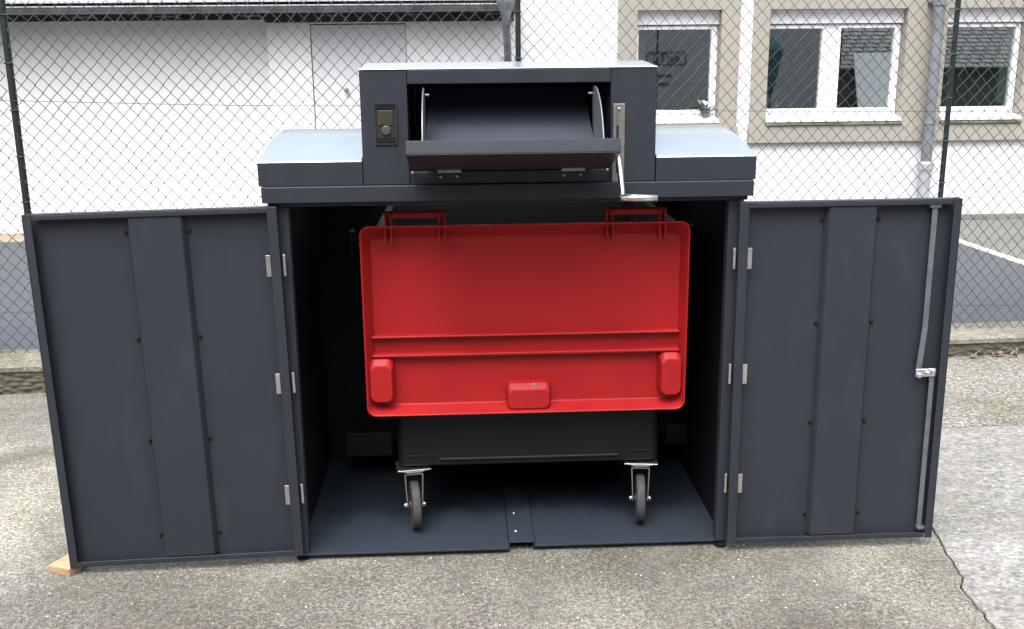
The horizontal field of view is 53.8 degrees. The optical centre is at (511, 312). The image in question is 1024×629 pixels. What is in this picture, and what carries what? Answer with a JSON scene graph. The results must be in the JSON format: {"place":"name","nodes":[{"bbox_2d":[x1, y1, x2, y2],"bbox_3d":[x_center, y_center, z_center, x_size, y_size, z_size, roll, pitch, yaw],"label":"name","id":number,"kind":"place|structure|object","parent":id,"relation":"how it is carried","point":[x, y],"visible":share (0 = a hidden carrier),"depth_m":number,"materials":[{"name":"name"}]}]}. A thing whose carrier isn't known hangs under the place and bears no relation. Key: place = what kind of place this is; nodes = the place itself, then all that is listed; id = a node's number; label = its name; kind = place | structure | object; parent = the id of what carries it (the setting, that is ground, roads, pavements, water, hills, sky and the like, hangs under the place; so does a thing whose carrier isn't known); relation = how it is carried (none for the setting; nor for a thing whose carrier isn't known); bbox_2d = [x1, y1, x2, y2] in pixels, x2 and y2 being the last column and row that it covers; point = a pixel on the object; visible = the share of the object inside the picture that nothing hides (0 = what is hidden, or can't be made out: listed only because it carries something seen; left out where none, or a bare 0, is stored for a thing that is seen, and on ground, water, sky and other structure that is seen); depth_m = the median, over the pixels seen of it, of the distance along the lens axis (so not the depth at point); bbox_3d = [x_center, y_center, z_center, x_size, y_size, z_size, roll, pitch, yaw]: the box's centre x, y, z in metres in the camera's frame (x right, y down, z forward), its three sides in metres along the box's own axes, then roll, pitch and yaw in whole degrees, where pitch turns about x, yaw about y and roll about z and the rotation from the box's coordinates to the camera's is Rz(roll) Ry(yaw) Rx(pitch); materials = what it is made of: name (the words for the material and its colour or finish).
{"place":"outdoors","nodes":[
{"label":"outdoors","id":0,"kind":"place"},
{"bbox_2d":[0,233,24,241],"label":"paving strip","id":1,"kind":"object","parent":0,"point":[18,237],"depth_m":11.02,"materials":[{"name":"beige concrete"}]},
{"bbox_2d":[0,0,515,233],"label":"outbuilding","id":2,"kind":"structure","parent":1,"relation":"on","point":[190,77],"depth_m":10.97,"materials":[{"name":"white paint"}]},
{"bbox_2d":[311,24,406,128],"bbox_3d":[-1.642,-2.027,11.092,1.011,2.196,0.122,-1,14,-3],"label":"sliding door","id":3,"kind":"structure","parent":2,"relation":"in","point":[325,34],"depth_m":10.92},
{"bbox_2d":[0,393,993,628],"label":"concrete slab","id":4,"kind":"structure","parent":0,"point":[899,583],"depth_m":3.76,"materials":[{"name":"grey concrete"}]},
{"bbox_2d":[48,554,84,576],"bbox_3d":[-1.714,0.974,3.921,0.105,0.034,0.125,5,15,21],"label":"wooden wedge","id":5,"kind":"object","parent":4,"relation":"on","point":[60,566],"visible":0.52,"depth_m":3.88,"materials":[{"name":"brown wood"}]},
{"bbox_2d":[21,60,962,568],"bbox_3d":[-0.045,-0.043,4.095,3.379,1.894,1.293,-1,14,-3],"label":"bin shelter","id":6,"kind":"object","parent":4,"relation":"on","point":[205,378],"visible":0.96,"depth_m":3.81,"materials":[{"name":"grey metal"}]},
{"bbox_2d":[21,206,304,568],"bbox_3d":[-1.255,0.295,3.738,0.898,1.358,0.040,-2,14,-4],"label":"door","id":7,"kind":"structure","parent":6,"relation":"in","point":[163,335],"depth_m":3.74,"materials":[{"name":"grey metal"}]},
{"bbox_2d":[349,202,696,528],"bbox_3d":[0.052,0.161,4.322,1.438,1.326,0.840,-1,14,-3],"label":"waste bin","id":8,"kind":"object","parent":6,"relation":"in","point":[523,333],"visible":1,"depth_m":3.94,"materials":[{"name":"red plastic"}]},
{"bbox_2d":[724,197,962,543],"bbox_3d":[1.240,0.243,3.857,0.839,1.352,0.040,-1,14,-2],"label":"door","id":9,"kind":"structure","parent":6,"relation":"in","point":[843,308],"depth_m":3.85,"materials":[{"name":"grey metal"}]},
{"bbox_2d":[0,242,1023,349],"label":"asphalt yard","id":10,"kind":"structure","parent":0,"point":[28,309],"depth_m":8.07,"materials":[{"name":"grey asphalt"}]},
{"bbox_2d":[932,425,1023,628],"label":"concrete slab","id":11,"kind":"structure","parent":0,"point":[978,524],"depth_m":4.29,"materials":[{"name":"grey concrete"}]},
{"bbox_2d":[942,354,1023,426],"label":"concrete slab","id":12,"kind":"structure","parent":0,"point":[984,390],"depth_m":5.91,"materials":[{"name":"grey concrete"}]},
{"bbox_2d":[959,225,1023,260],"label":"paving bay","id":13,"kind":"object","parent":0,"point":[989,231],"visible":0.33,"depth_m":10.41,"materials":[{"name":"grey concrete"}]},
{"bbox_2d":[959,239,1023,264],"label":"painted line","id":14,"kind":"object","parent":13,"relation":"on","point":[992,252],"visible":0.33,"depth_m":9.62,"materials":[{"name":"paint"}]},
{"bbox_2d":[960,219,1023,225],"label":"paving strip","id":15,"kind":"object","parent":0,"point":[997,222],"depth_m":11.39,"materials":[{"name":"grey concrete"}]},
{"bbox_2d":[520,0,1023,219],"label":"office building","id":16,"kind":"structure","parent":15,"relation":"on","point":[599,25],"depth_m":11.33,"materials":[{"name":"white paint"}]},
{"bbox_2d":[638,25,645,60],"bbox_3d":[1.450,-2.806,11.282,0.095,1.000,0.028,-1,14,-3],"label":"curtain","id":17,"kind":"object","parent":16,"relation":"hanging from","point":[642,33],"depth_m":11.24,"materials":[{"name":"fabric"}]},
{"bbox_2d":[637,10,719,124],"bbox_3d":[1.816,-2.691,11.143,0.944,1.242,0.285,-1,14,-3],"label":"window","id":18,"kind":"structure","parent":16,"relation":"in","point":[645,18],"depth_m":11.10,"materials":[{"name":"white plastic"}]},
{"bbox_2d":[697,100,714,117],"bbox_3d":[2.163,-2.273,11.252,0.246,0.195,0.107,-1,14,-3],"label":"potted plant","id":19,"kind":"object","parent":16,"relation":"on","point":[703,113],"visible":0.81,"depth_m":11.23,"materials":[{"name":"green plant"}]},
{"bbox_2d":[772,99,779,108],"bbox_3d":[3.005,-2.376,11.472,0.110,0.100,0.110,-1,14,-3],"label":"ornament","id":20,"kind":"object","parent":16,"relation":"in","point":[776,104],"visible":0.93,"depth_m":11.46,"materials":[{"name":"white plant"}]},
{"bbox_2d":[765,9,904,125],"bbox_3d":[3.568,-2.728,11.220,1.551,1.242,0.285,-1,14,-3],"label":"window","id":21,"kind":"structure","parent":16,"relation":"in","point":[800,20],"depth_m":11.23,"materials":[{"name":"white plastic"}]},
{"bbox_2d":[938,8,1023,123],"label":"window","id":22,"kind":"structure","parent":16,"relation":"in","point":[969,17],"depth_m":11.29,"materials":[{"name":"white plastic"}]},
{"bbox_2d":[996,22,1011,102],"bbox_3d":[5.595,-2.892,11.463,0.095,1.000,0.028,-1,14,-3],"label":"curtain","id":23,"kind":"object","parent":16,"relation":"hanging from","point":[1001,75],"visible":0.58,"depth_m":11.47,"materials":[{"name":"fabric"}]},
{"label":"ground","id":24,"kind":"structure","parent":0,"visible":0},
{"bbox_2d":[0,321,1023,394],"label":"wall","id":25,"kind":"structure","parent":24,"relation":"on","point":[21,371],"depth_m":6.60,"materials":[{"name":"grey concrete"}]},
{"bbox_2d":[0,0,1023,353],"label":"chain link fence","id":26,"kind":"object","parent":25,"relation":"on","point":[16,120],"visible":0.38,"depth_m":6.11,"materials":[{"name":"metal"}]},
{"bbox_2d":[942,425,1019,427],"bbox_3d":[7.917,0.503,5.589,12.040,0.022,0.034,-1,14,-3],"label":"slab joint","id":27,"kind":"object","parent":24,"relation":"on","point":[973,426],"depth_m":5.36,"materials":[{"name":"concrete"}]}
]}

